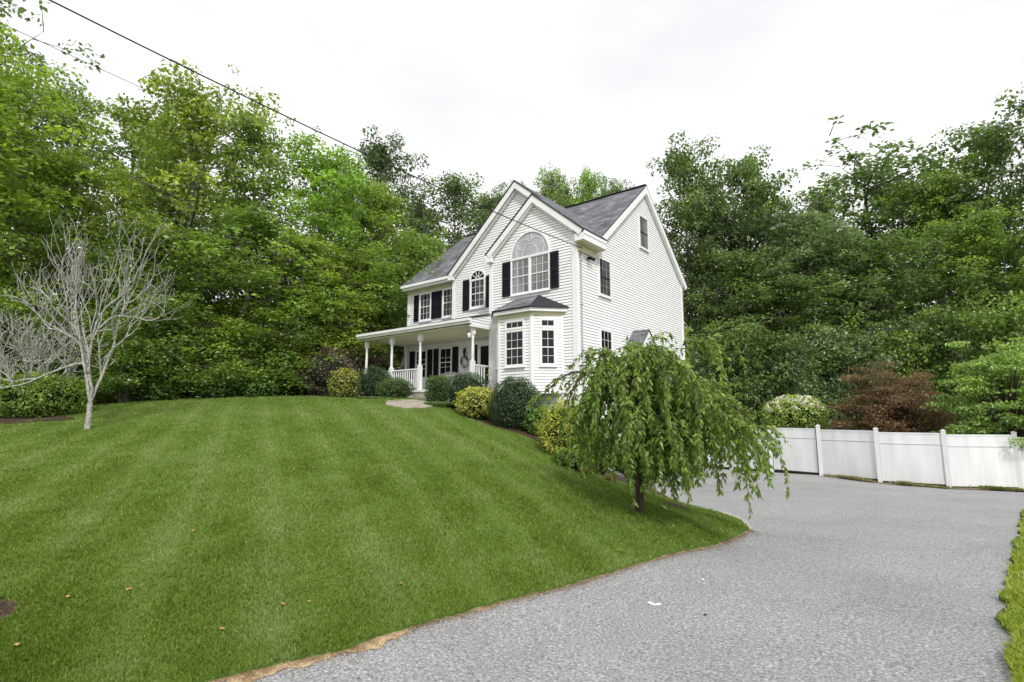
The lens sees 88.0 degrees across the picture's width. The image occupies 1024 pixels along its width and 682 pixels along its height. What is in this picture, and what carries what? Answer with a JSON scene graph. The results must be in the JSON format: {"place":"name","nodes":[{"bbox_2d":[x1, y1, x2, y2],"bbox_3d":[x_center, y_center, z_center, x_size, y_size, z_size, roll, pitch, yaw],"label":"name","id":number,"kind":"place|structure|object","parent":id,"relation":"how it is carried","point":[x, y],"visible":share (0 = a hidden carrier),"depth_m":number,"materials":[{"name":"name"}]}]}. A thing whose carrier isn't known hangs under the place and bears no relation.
{"place":"outdoors","nodes":[
{"label":"outdoors","id":0,"kind":"place"},
{"bbox_2d":[0,395,748,681],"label":"lawn","id":1,"kind":"structure","parent":0,"point":[304,655],"depth_m":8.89,"materials":[{"name":"green plant"}]},
{"bbox_2d":[0,415,73,423],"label":"mulch bed","id":2,"kind":"object","parent":1,"relation":"on","point":[7,420],"visible":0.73,"depth_m":16.00,"materials":[{"name":"brown soil"}]},
{"bbox_2d":[0,371,95,417],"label":"hedge","id":3,"kind":"object","parent":2,"relation":"on","point":[48,398],"visible":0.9,"depth_m":16.51,"materials":[{"name":"green plant"}]},
{"bbox_2d":[0,299,115,393],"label":"dead tree","id":4,"kind":"object","parent":2,"relation":"on","point":[23,347],"visible":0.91,"depth_m":16.84,"materials":[{"name":"grey wood"}]},
{"bbox_2d":[0,208,192,429],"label":"dead tree","id":5,"kind":"object","parent":1,"relation":"on","point":[90,388],"visible":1,"depth_m":14.49,"materials":[{"name":"grey wood"}]},
{"bbox_2d":[145,380,184,400],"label":"leafy shrub","id":6,"kind":"object","parent":1,"relation":"on","point":[167,391],"visible":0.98,"depth_m":21.75,"materials":[{"name":"green plant"}]},
{"bbox_2d":[195,376,246,397],"bbox_3d":[-12.688,2.064,23.186,1.977,1.140,2.147,2,-8,-12],"label":"leafy shrub","id":7,"kind":"object","parent":1,"relation":"on","point":[222,391],"visible":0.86,"depth_m":22.70,"materials":[{"name":"green plant"}]},
{"bbox_2d":[240,377,281,396],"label":"leafy shrub","id":8,"kind":"object","parent":1,"relation":"on","point":[248,392],"visible":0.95,"depth_m":22.73,"materials":[{"name":"green plant"}]},
{"bbox_2d":[205,298,384,394],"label":"sapling","id":9,"kind":"object","parent":1,"relation":"on","point":[313,329],"visible":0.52,"depth_m":24.11,"materials":[{"name":"green plant"}]},
{"bbox_2d":[248,316,362,395],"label":"sapling","id":10,"kind":"object","parent":1,"relation":"on","point":[316,343],"visible":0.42,"depth_m":24.17,"materials":[{"name":"green plant"}]},
{"bbox_2d":[526,324,793,519],"bbox_3d":[2.810,1.417,9.358,3.545,3.444,3.868,6,-10,-38],"label":"weeping tree","id":11,"kind":"object","parent":1,"relation":"on","point":[660,429],"visible":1,"depth_m":8.78,"materials":[{"name":"green plant"}]},
{"bbox_2d":[0,0,1023,396],"label":"sky","id":12,"kind":"structure","parent":0,"point":[498,90],"materials":[{"name":"white"}]},
{"bbox_2d":[93,399,1022,491],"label":"ground","id":13,"kind":"structure","parent":0,"point":[728,468],"depth_m":21.45,"materials":[{"name":"soil"}]},
{"bbox_2d":[0,283,79,399],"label":"sapling","id":14,"kind":"object","parent":13,"relation":"on","point":[13,305],"visible":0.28,"depth_m":19.29,"materials":[{"name":"green plant"}]},
{"bbox_2d":[0,298,100,408],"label":"sapling","id":15,"kind":"object","parent":13,"relation":"on","point":[12,341],"visible":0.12,"depth_m":20.35,"materials":[{"name":"green plant"}]},
{"bbox_2d":[0,0,104,267],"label":"tree","id":16,"kind":"object","parent":13,"relation":"on","point":[20,10],"visible":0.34,"depth_m":26.88,"materials":[{"name":"green plant"}]},
{"bbox_2d":[0,27,110,325],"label":"tree","id":17,"kind":"object","parent":13,"relation":"on","point":[6,128],"visible":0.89,"depth_m":20.96,"materials":[{"name":"green plant"}]},
{"bbox_2d":[0,67,147,358],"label":"tree","id":18,"kind":"object","parent":13,"relation":"on","point":[75,100],"visible":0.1,"depth_m":30.95,"materials":[{"name":"green plant"}]},
{"bbox_2d":[1,323,149,403],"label":"sapling","id":19,"kind":"object","parent":13,"relation":"on","point":[96,380],"visible":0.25,"depth_m":20.87,"materials":[{"name":"green plant"}]},
{"bbox_2d":[0,141,159,379],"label":"tree","id":20,"kind":"object","parent":13,"relation":"on","point":[84,216],"visible":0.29,"depth_m":24.95,"materials":[{"name":"green plant"}]},
{"bbox_2d":[0,19,174,361],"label":"tree","id":21,"kind":"object","parent":13,"relation":"on","point":[40,212],"visible":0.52,"depth_m":22.89,"materials":[{"name":"green plant"}]},
{"bbox_2d":[62,255,174,401],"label":"tree","id":22,"kind":"object","parent":13,"relation":"on","point":[125,398],"visible":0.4,"depth_m":22.26,"materials":[{"name":"green plant"}]},
{"bbox_2d":[57,91,194,326],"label":"tree","id":23,"kind":"object","parent":13,"relation":"on","point":[134,158],"visible":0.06,"depth_m":32.35,"materials":[{"name":"green plant"}]},
{"bbox_2d":[51,309,219,402],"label":"sapling","id":24,"kind":"object","parent":13,"relation":"on","point":[115,373],"visible":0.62,"depth_m":20.84,"materials":[{"name":"green plant"}]},
{"bbox_2d":[36,212,239,400],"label":"tree","id":25,"kind":"object","parent":13,"relation":"on","point":[196,296],"visible":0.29,"depth_m":23.55,"materials":[{"name":"green plant"}]},
{"bbox_2d":[55,110,249,398],"bbox_3d":[-19.759,-4.748,30.136,8.832,16.731,9.115,1,-8,-4],"label":"tree","id":26,"kind":"object","parent":13,"relation":"on","point":[152,158],"visible":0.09,"depth_m":29.28,"materials":[{"name":"green plant"}]},
{"bbox_2d":[82,287,247,398],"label":"sapling","id":27,"kind":"object","parent":13,"relation":"on","point":[169,347],"visible":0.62,"depth_m":22.10,"materials":[{"name":"green plant"}]},
{"bbox_2d":[134,235,234,397],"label":"tree","id":28,"kind":"object","parent":13,"relation":"on","point":[178,284],"visible":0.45,"depth_m":24.37,"materials":[{"name":"green plant"}]},
{"bbox_2d":[52,58,328,398],"bbox_3d":[-16.230,-5.553,26.551,12.600,17.524,10.510,-5,-10,32],"label":"tree","id":29,"kind":"object","parent":13,"relation":"on","point":[200,103],"visible":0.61,"depth_m":25.84,"materials":[{"name":"green plant"}]},
{"bbox_2d":[92,202,328,396],"bbox_3d":[-13.605,-1.817,25.419,10.285,9.398,8.544,-4,-9,26],"label":"tree","id":30,"kind":"object","parent":13,"relation":"on","point":[242,283],"visible":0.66,"depth_m":24.47,"materials":[{"name":"green plant"}]},
{"bbox_2d":[133,304,291,396],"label":"sapling","id":31,"kind":"object","parent":13,"relation":"on","point":[229,330],"visible":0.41,"depth_m":23.56,"materials":[{"name":"green plant"}]},
{"bbox_2d":[127,96,322,346],"bbox_3d":[-15.596,-5.292,30.595,10.001,17.781,9.440,0,-8,-2],"label":"tree","id":32,"kind":"object","parent":13,"relation":"on","point":[249,140],"visible":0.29,"depth_m":30.20,"materials":[{"name":"green plant"}]},
{"bbox_2d":[218,214,336,395],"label":"tree","id":33,"kind":"object","parent":13,"relation":"on","point":[288,230],"visible":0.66,"depth_m":24.73,"materials":[{"name":"green plant"}]},
{"bbox_2d":[196,232,412,391],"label":"tree","id":34,"kind":"object","parent":13,"relation":"on","point":[329,272],"visible":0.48,"depth_m":25.73,"materials":[{"name":"green plant"}]},
{"bbox_2d":[216,130,411,394],"bbox_3d":[-10.685,-4.442,29.226,10.247,15.535,12.284,5,-9,-31],"label":"tree","id":35,"kind":"object","parent":13,"relation":"on","point":[333,176],"visible":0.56,"depth_m":28.62,"materials":[{"name":"green plant"}]},
{"bbox_2d":[257,166,395,341],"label":"tree","id":36,"kind":"object","parent":13,"relation":"on","point":[354,195],"visible":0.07,"depth_m":33.35,"materials":[{"name":"green plant"}]},
{"bbox_2d":[291,288,405,394],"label":"sapling","id":37,"kind":"object","parent":13,"relation":"on","point":[355,315],"visible":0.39,"depth_m":26.40,"materials":[{"name":"green plant"}]},
{"bbox_2d":[305,235,407,365],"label":"tree","id":38,"kind":"object","parent":13,"relation":"on","point":[371,260],"visible":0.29,"depth_m":28.49,"materials":[{"name":"green plant"}]},
{"bbox_2d":[333,298,407,374],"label":"sapling","id":39,"kind":"object","parent":13,"relation":"on","point":[382,347],"visible":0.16,"depth_m":28.72,"materials":[{"name":"green plant"}]},
{"bbox_2d":[334,178,429,346],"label":"tree","id":40,"kind":"object","parent":13,"relation":"on","point":[381,208],"visible":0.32,"depth_m":33.72,"materials":[{"name":"green plant"}]},
{"bbox_2d":[351,124,435,309],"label":"tree","id":41,"kind":"object","parent":13,"relation":"on","point":[379,151],"visible":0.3,"depth_m":41.25,"materials":[{"name":"green plant"}]},
{"bbox_2d":[352,226,451,359],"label":"tree","id":42,"kind":"object","parent":13,"relation":"on","point":[424,250],"visible":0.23,"depth_m":30.76,"materials":[{"name":"green plant"}]},
{"bbox_2d":[387,176,468,322],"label":"tree","id":43,"kind":"object","parent":13,"relation":"on","point":[423,202],"visible":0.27,"depth_m":39.05,"materials":[{"name":"green plant"}]},
{"bbox_2d":[398,170,490,323],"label":"tree","id":44,"kind":"object","parent":13,"relation":"on","point":[456,185],"visible":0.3,"depth_m":39.34,"materials":[{"name":"green plant"}]},
{"bbox_2d":[2,314,1020,458],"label":"undergrowth","id":45,"kind":"object","parent":13,"relation":"on","point":[279,386],"visible":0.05,"depth_m":25.55,"materials":[{"name":"green plant"}]},
{"bbox_2d":[1,106,1022,416],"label":"distant wood","id":46,"kind":"object","parent":13,"relation":"on","point":[759,228],"visible":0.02,"depth_m":33.20,"materials":[{"name":"green plant"}]},
{"bbox_2d":[354,396,669,497],"bbox_3d":[-0.916,3.643,20.009,5.090,3.530,18.754,8,-11,-43],"label":"planting bed","id":47,"kind":"object","parent":13,"relation":"on","point":[491,422],"visible":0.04,"depth_m":16.00,"materials":[{"name":"brown soil"}]},
{"bbox_2d":[295,342,369,396],"bbox_3d":[-8.248,1.457,24.879,3.584,2.735,3.383,0,-8,0],"label":"purple shrub","id":48,"kind":"object","parent":47,"relation":"on","point":[321,375],"visible":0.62,"depth_m":23.98,"materials":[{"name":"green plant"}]},
{"bbox_2d":[326,367,361,397],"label":"golden bush","id":49,"kind":"object","parent":47,"relation":"on","point":[342,385],"visible":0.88,"depth_m":23.32,"materials":[{"name":"yellow plant"}]},
{"bbox_2d":[355,363,393,396],"bbox_3d":[-5.695,1.726,22.143,1.723,1.604,1.665,0,-8,0],"label":"clipped bush","id":50,"kind":"object","parent":47,"relation":"on","point":[371,378],"visible":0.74,"depth_m":21.67,"materials":[{"name":"green plant"}]},
{"bbox_2d":[374,377,414,397],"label":"boxwood","id":51,"kind":"object","parent":47,"relation":"on","point":[396,387],"visible":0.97,"depth_m":20.71,"materials":[{"name":"green plant"}]},
{"bbox_2d":[423,375,449,401],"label":"boxwood","id":52,"kind":"object","parent":47,"relation":"on","point":[434,387],"visible":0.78,"depth_m":19.31,"materials":[{"name":"green plant"}]},
{"bbox_2d":[440,371,489,407],"bbox_3d":[-1.659,1.790,18.884,1.793,1.424,1.786,0,-8,0],"label":"clipped bush","id":53,"kind":"object","parent":47,"relation":"on","point":[461,382],"visible":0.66,"depth_m":18.54,"materials":[{"name":"green plant"}]},
{"bbox_2d":[452,386,495,419],"bbox_3d":[-1.199,2.024,17.552,1.569,1.157,1.526,0,-8,0],"label":"golden bush","id":54,"kind":"object","parent":47,"relation":"on","point":[472,402],"visible":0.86,"depth_m":17.10,"materials":[{"name":"yellow plant"}]},
{"bbox_2d":[488,375,540,429],"bbox_3d":[0.093,1.934,16.920,1.869,1.792,1.867,0,-8,0],"label":"clipped bush","id":55,"kind":"object","parent":47,"relation":"on","point":[511,400],"visible":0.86,"depth_m":16.41,"materials":[{"name":"green plant"}]},
{"bbox_2d":[533,395,594,459],"bbox_3d":[1.517,2.459,14.350,1.900,2.000,1.939,0,-8,0],"label":"golden shrub","id":56,"kind":"object","parent":47,"relation":"on","point":[550,431],"visible":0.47,"depth_m":13.91,"materials":[{"name":"yellow plant"}]},
{"bbox_2d":[356,180,687,470],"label":"house","id":57,"kind":"structure","parent":13,"relation":"on","point":[506,291],"depth_m":21.16,"materials":[{"name":"white wood"}]},
{"bbox_2d":[469,279,485,309],"bbox_3d":[-1.487,-2.040,22.915,0.930,1.335,0.105,-6,-10,38],"label":"window","id":58,"kind":"structure","parent":57,"relation":"in","point":[477,288],"depth_m":22.90,"materials":[{"name":"white glass"}]},
{"bbox_2d":[503,329,524,368],"bbox_3d":[0.089,0.285,18.924,0.930,1.355,0.105,-6,-10,38],"label":"window","id":59,"kind":"structure","parent":57,"relation":"in","point":[514,340],"depth_m":18.92,"materials":[{"name":"white glass"}]},
{"bbox_2d":[510,257,529,296],"bbox_3d":[0.314,-2.439,20.160,0.945,1.445,0.105,-6,-10,38],"label":"window","id":60,"kind":"structure","parent":57,"relation":"in","point":[519,268],"depth_m":20.16,"materials":[{"name":"white glass"}]},
{"bbox_2d":[510,230,550,261],"bbox_3d":[0.671,-3.674,20.055,1.870,1.050,0.076,-6,-10,38],"label":"arch window","id":61,"kind":"structure","parent":57,"relation":"in","point":[530,243],"depth_m":20.03,"materials":[{"name":"white glass"}]},
{"bbox_2d":[529,253,550,293],"bbox_3d":[1.023,-2.518,19.603,0.945,1.445,0.105,-6,-10,38],"label":"window","id":62,"kind":"structure","parent":57,"relation":"in","point":[539,265],"depth_m":19.60,"materials":[{"name":"white glass"}]},
{"bbox_2d":[539,328,556,366],"bbox_3d":[1.255,0.229,18.529,0.620,1.355,0.105,1,-8,-6],"label":"window","id":63,"kind":"structure","parent":57,"relation":"in","point":[547,335],"depth_m":18.53,"materials":[{"name":"white glass"}]},
{"bbox_2d":[580,245,583,391],"bbox_3d":[2.514,-0.242,18.436,0.240,6.712,0.280,-6,-10,38],"label":"downspout","id":64,"kind":"object","parent":57,"relation":"attached to","point":[581,260],"visible":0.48,"depth_m":18.60,"materials":[{"name":"metal"}]},
{"bbox_2d":[49,0,581,247],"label":"power cable","id":65,"kind":"object","parent":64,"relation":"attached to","point":[277,111],"visible":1,"depth_m":10.82,"materials":[{"name":"black rubber"}]},
{"bbox_2d":[598,256,612,299],"bbox_3d":[3.532,-2.384,20.192,0.105,1.515,0.980,-6,-10,38],"label":"window","id":66,"kind":"structure","parent":57,"relation":"in","point":[604,266],"depth_m":20.19,"materials":[{"name":"white glass"}]},
{"bbox_2d":[533,160,567,206],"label":"tree","id":67,"kind":"object","parent":13,"relation":"on","point":[550,187],"visible":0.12,"depth_m":47.92,"materials":[{"name":"green plant"}]},
{"bbox_2d":[562,166,605,206],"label":"tree","id":68,"kind":"object","parent":13,"relation":"on","point":[588,188],"visible":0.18,"depth_m":49.05,"materials":[{"name":"green plant"}]},
{"bbox_2d":[645,130,767,369],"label":"tree","id":69,"kind":"object","parent":13,"relation":"on","point":[681,164],"visible":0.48,"depth_m":36.15,"materials":[{"name":"green plant"}]},
{"bbox_2d":[661,172,774,367],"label":"tree","id":70,"kind":"object","parent":13,"relation":"on","point":[684,269],"visible":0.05,"depth_m":37.44,"materials":[{"name":"green plant"}]},
{"bbox_2d":[685,319,769,418],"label":"sapling","id":71,"kind":"object","parent":13,"relation":"on","point":[699,358],"visible":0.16,"depth_m":28.28,"materials":[{"name":"green plant"}]},
{"bbox_2d":[677,192,792,385],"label":"tree","id":72,"kind":"object","parent":13,"relation":"on","point":[718,226],"visible":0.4,"depth_m":34.68,"materials":[{"name":"green plant"}]},
{"bbox_2d":[683,144,813,387],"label":"tree","id":73,"kind":"object","parent":13,"relation":"on","point":[760,188],"visible":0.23,"depth_m":36.73,"materials":[{"name":"green plant"}]},
{"bbox_2d":[684,244,832,423],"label":"tree","id":74,"kind":"object","parent":13,"relation":"on","point":[747,265],"visible":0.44,"depth_m":30.82,"materials":[{"name":"green plant"}]},
{"bbox_2d":[702,315,822,427],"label":"sapling","id":75,"kind":"object","parent":13,"relation":"on","point":[743,338],"visible":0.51,"depth_m":27.95,"materials":[{"name":"green plant"}]},
{"bbox_2d":[700,208,885,387],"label":"tree","id":76,"kind":"object","parent":13,"relation":"on","point":[804,239],"visible":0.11,"depth_m":34.87,"materials":[{"name":"green plant"}]},
{"bbox_2d":[758,393,830,427],"bbox_3d":[12.683,4.032,23.662,2.858,3.418,3.033,0,-8,0],"label":"hydrangea","id":77,"kind":"object","parent":13,"relation":"on","point":[791,411],"visible":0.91,"depth_m":23.03,"materials":[{"name":"green plant"}]},
{"bbox_2d":[740,318,863,429],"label":"sapling","id":78,"kind":"object","parent":13,"relation":"on","point":[803,360],"visible":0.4,"depth_m":27.10,"materials":[{"name":"green plant"}]},
{"bbox_2d":[729,271,875,424],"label":"tree","id":79,"kind":"object","parent":13,"relation":"on","point":[807,307],"visible":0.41,"depth_m":29.69,"materials":[{"name":"green plant"}]},
{"bbox_2d":[815,425,823,475],"bbox_3d":[12.000,4.366,20.673,0.150,2.200,0.150,-7,-10,39],"label":"fence post","id":80,"kind":"object","parent":13,"relation":"on","point":[819,449],"visible":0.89,"depth_m":20.64,"materials":[{"name":"plastic"}]},
{"bbox_2d":[771,427,818,473],"bbox_3d":[11.436,4.372,21.467,0.075,1.790,1.796,6,-10,-36],"label":"fence","id":81,"kind":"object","parent":80,"relation":"attached to","point":[802,455],"depth_m":21.30,"materials":[{"name":"plastic"}]},
{"bbox_2d":[820,429,877,478],"bbox_3d":[12.547,4.190,19.839,0.060,1.700,1.905,5,-10,-32],"label":"fence","id":82,"kind":"object","parent":80,"relation":"attached to","point":[848,452],"visible":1,"depth_m":19.77,"materials":[{"name":"plastic"}]},
{"bbox_2d":[788,170,896,353],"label":"tree","id":83,"kind":"object","parent":13,"relation":"on","point":[823,210],"visible":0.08,"depth_m":40.44,"materials":[{"name":"green plant"}]},
{"bbox_2d":[748,211,937,402],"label":"tree","id":84,"kind":"object","parent":13,"relation":"on","point":[834,237],"visible":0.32,"depth_m":31.37,"materials":[{"name":"green plant"}]},
{"bbox_2d":[873,427,882,481],"bbox_3d":[13.100,4.202,18.969,0.150,2.200,0.150,-7,-10,39],"label":"fence post","id":85,"kind":"object","parent":13,"relation":"on","point":[877,453],"visible":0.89,"depth_m":18.94,"materials":[{"name":"plastic"}]},
{"bbox_2d":[878,432,945,484],"bbox_3d":[13.845,4.039,18.415,1.762,1.700,0.060,-6,-10,37],"label":"fence","id":86,"kind":"object","parent":85,"relation":"attached to","point":[912,457],"visible":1,"depth_m":18.38,"materials":[{"name":"plastic"}]},
{"bbox_2d":[788,317,968,429],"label":"sapling","id":87,"kind":"object","parent":13,"relation":"on","point":[838,337],"visible":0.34,"depth_m":27.46,"materials":[{"name":"green plant"}]},
{"bbox_2d":[824,360,962,432],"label":"japanese maple","id":88,"kind":"object","parent":13,"relation":"on","point":[885,410],"visible":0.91,"depth_m":21.38,"materials":[{"name":"brown plant"}]},
{"bbox_2d":[826,310,966,449],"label":"sapling","id":89,"kind":"object","parent":13,"relation":"on","point":[900,352],"visible":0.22,"depth_m":27.00,"materials":[{"name":"green plant"}]},
{"bbox_2d":[806,226,988,413],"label":"tree","id":90,"kind":"object","parent":13,"relation":"on","point":[876,289],"visible":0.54,"depth_m":29.51,"materials":[{"name":"green plant"}]},
{"bbox_2d":[800,115,1016,370],"bbox_3d":[26.409,-3.471,36.721,12.967,21.940,14.513,7,-11,-41],"label":"tree","id":91,"kind":"object","parent":13,"relation":"on","point":[868,175],"visible":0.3,"depth_m":36.40,"materials":[{"name":"green plant"}]},
{"bbox_2d":[824,158,1021,406],"bbox_3d":[26.440,-2.322,32.347,9.995,18.747,10.590,2,-8,-11],"label":"tree","id":92,"kind":"object","parent":13,"relation":"on","point":[931,193],"visible":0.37,"depth_m":33.34,"materials":[{"name":"green plant"}]},
{"bbox_2d":[857,200,1023,414],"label":"tree","id":93,"kind":"object","parent":13,"relation":"on","point":[977,229],"visible":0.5,"depth_m":28.82,"materials":[{"name":"green plant"}]},
{"bbox_2d":[940,429,951,486],"bbox_3d":[14.600,4.078,17.825,0.150,2.200,0.150,-7,-10,39],"label":"fence post","id":94,"kind":"object","parent":13,"relation":"on","point":[946,457],"visible":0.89,"depth_m":17.79,"materials":[{"name":"plastic"}]},
{"bbox_2d":[946,434,1018,486],"bbox_3d":[15.669,3.987,17.712,2.036,1.700,0.060,-1,-8,7],"label":"fence","id":95,"kind":"object","parent":94,"relation":"attached to","point":[980,460],"visible":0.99,"depth_m":17.69,"materials":[{"name":"plastic"}]},
{"bbox_2d":[886,142,1023,401],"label":"tree","id":96,"kind":"object","parent":13,"relation":"on","point":[973,179],"visible":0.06,"depth_m":32.83,"materials":[{"name":"green plant"}]},
{"bbox_2d":[887,290,1023,428],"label":"sapling","id":97,"kind":"object","parent":13,"relation":"on","point":[1011,320],"visible":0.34,"depth_m":24.62,"materials":[{"name":"green plant"}]},
{"bbox_2d":[893,291,1023,440],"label":"sapling","id":98,"kind":"object","parent":13,"relation":"on","point":[944,326],"visible":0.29,"depth_m":26.11,"materials":[{"name":"green plant"}]},
{"bbox_2d":[902,88,1023,413],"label":"tree","id":99,"kind":"object","parent":13,"relation":"on","point":[992,149],"visible":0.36,"depth_m":32.63,"materials":[{"name":"green plant"}]},
{"bbox_2d":[920,337,1023,487],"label":"dogwood","id":100,"kind":"object","parent":13,"relation":"on","point":[1004,411],"visible":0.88,"depth_m":18.63,"materials":[{"name":"green plant"}]},
{"bbox_2d":[933,206,1023,395],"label":"tree","id":101,"kind":"object","parent":13,"relation":"on","point":[1017,277],"visible":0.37,"depth_m":27.84,"materials":[{"name":"green plant"}]},
{"bbox_2d":[963,61,1023,356],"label":"tree","id":102,"kind":"object","parent":13,"relation":"on","point":[1017,170],"visible":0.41,"depth_m":30.12,"materials":[{"name":"green plant"}]},
{"bbox_2d":[221,466,1023,681],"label":"driveway","id":103,"kind":"structure","parent":0,"point":[614,630],"depth_m":5.25,"materials":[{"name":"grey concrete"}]},
{"bbox_2d":[226,629,411,681],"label":"sand washout","id":104,"kind":"structure","parent":103,"relation":"on","point":[273,671],"depth_m":3.94,"materials":[{"name":"beige sand"}]},
{"bbox_2d":[208,529,757,681],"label":"sand grains","id":105,"kind":"object","parent":103,"relation":"on","point":[437,620],"visible":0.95,"depth_m":4.96},
{"bbox_2d":[995,509,1023,681],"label":"verge grass","id":106,"kind":"structure","parent":0,"point":[1014,649],"depth_m":4.93,"materials":[{"name":"green plant"}]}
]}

